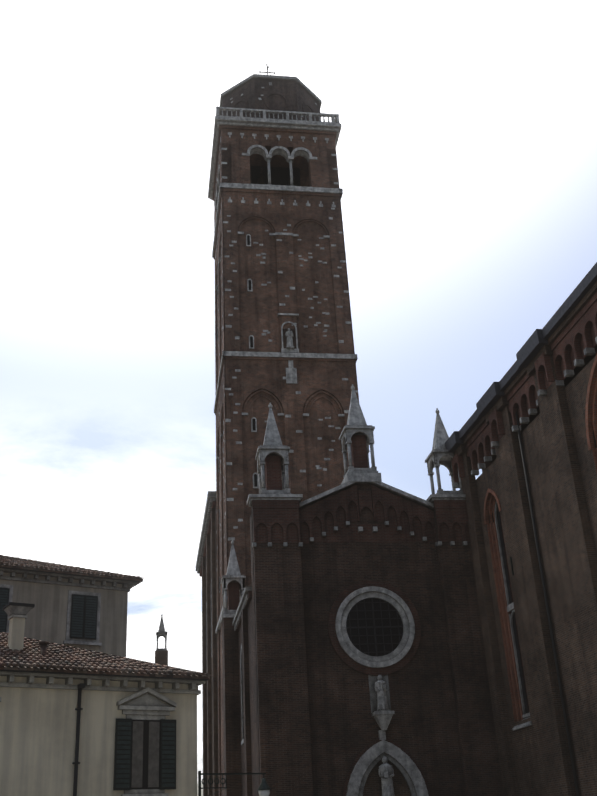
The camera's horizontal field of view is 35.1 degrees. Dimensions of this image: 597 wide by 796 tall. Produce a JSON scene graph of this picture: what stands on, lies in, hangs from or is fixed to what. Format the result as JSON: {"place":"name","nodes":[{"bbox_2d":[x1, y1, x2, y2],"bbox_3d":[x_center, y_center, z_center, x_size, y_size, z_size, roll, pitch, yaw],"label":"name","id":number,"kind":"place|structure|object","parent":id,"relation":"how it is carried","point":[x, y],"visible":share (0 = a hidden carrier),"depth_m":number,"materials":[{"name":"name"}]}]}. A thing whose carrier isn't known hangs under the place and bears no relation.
{"place":"outdoors","nodes":[
{"label":"outdoors","id":0,"kind":"place"},
{"bbox_2d":[155,491,218,795],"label":"church","id":1,"kind":"structure","parent":0,"point":[206,565],"depth_m":84.00,"materials":[{"name":"brick"}]},
{"bbox_2d":[0,0,596,795],"label":"sky","id":2,"kind":"structure","parent":0,"point":[466,148],"materials":[{"name":"white"}]},
{"bbox_2d":[220,384,503,795],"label":"church facade","id":3,"kind":"structure","parent":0,"point":[363,576],"depth_m":48.24,"materials":[{"name":"brick"}]},
{"bbox_2d":[374,675,389,710],"bbox_3d":[4.088,14.526,46.546,0.659,1.777,0.499,1,-26,-9],"label":"madonna statue","id":4,"kind":"object","parent":3,"relation":"attached to","point":[380,687],"visible":0.96,"depth_m":46.41,"materials":[{"name":"stone"}]},
{"bbox_2d":[378,756,394,795],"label":"saint statue","id":5,"kind":"object","parent":3,"relation":"attached to","point":[386,772],"visible":1,"depth_m":44.80,"materials":[{"name":"stone"}]},
{"bbox_2d":[445,262,596,795],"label":"church wall","id":6,"kind":"structure","parent":0,"point":[524,438],"depth_m":42.25,"materials":[{"name":"brick"}]},
{"label":"paving","id":7,"kind":"structure","parent":0,"visible":0},
{"bbox_2d":[0,555,142,656],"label":"house","id":8,"kind":"structure","parent":7,"relation":"on","point":[82,608],"depth_m":40.35,"materials":[{"name":"grey paint"}]},
{"bbox_2d":[0,602,211,795],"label":"house","id":9,"kind":"structure","parent":7,"relation":"on","point":[74,721],"depth_m":30.11,"materials":[{"name":"beige paint"}]},
{"bbox_2d":[198,771,270,795],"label":"street lamp bracket","id":10,"kind":"object","parent":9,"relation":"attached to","point":[264,788],"visible":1,"depth_m":31.50,"materials":[{"name":"metal"}]},
{"bbox_2d":[208,64,358,795],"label":"campanile","id":11,"kind":"structure","parent":7,"relation":"on","point":[275,192],"depth_m":78.68,"materials":[{"name":"brick"}]},
{"bbox_2d":[285,328,293,348],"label":"madonna statue","id":12,"kind":"object","parent":11,"relation":"on","point":[289,334],"visible":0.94,"depth_m":76.48,"materials":[{"name":"stone"}]}
]}

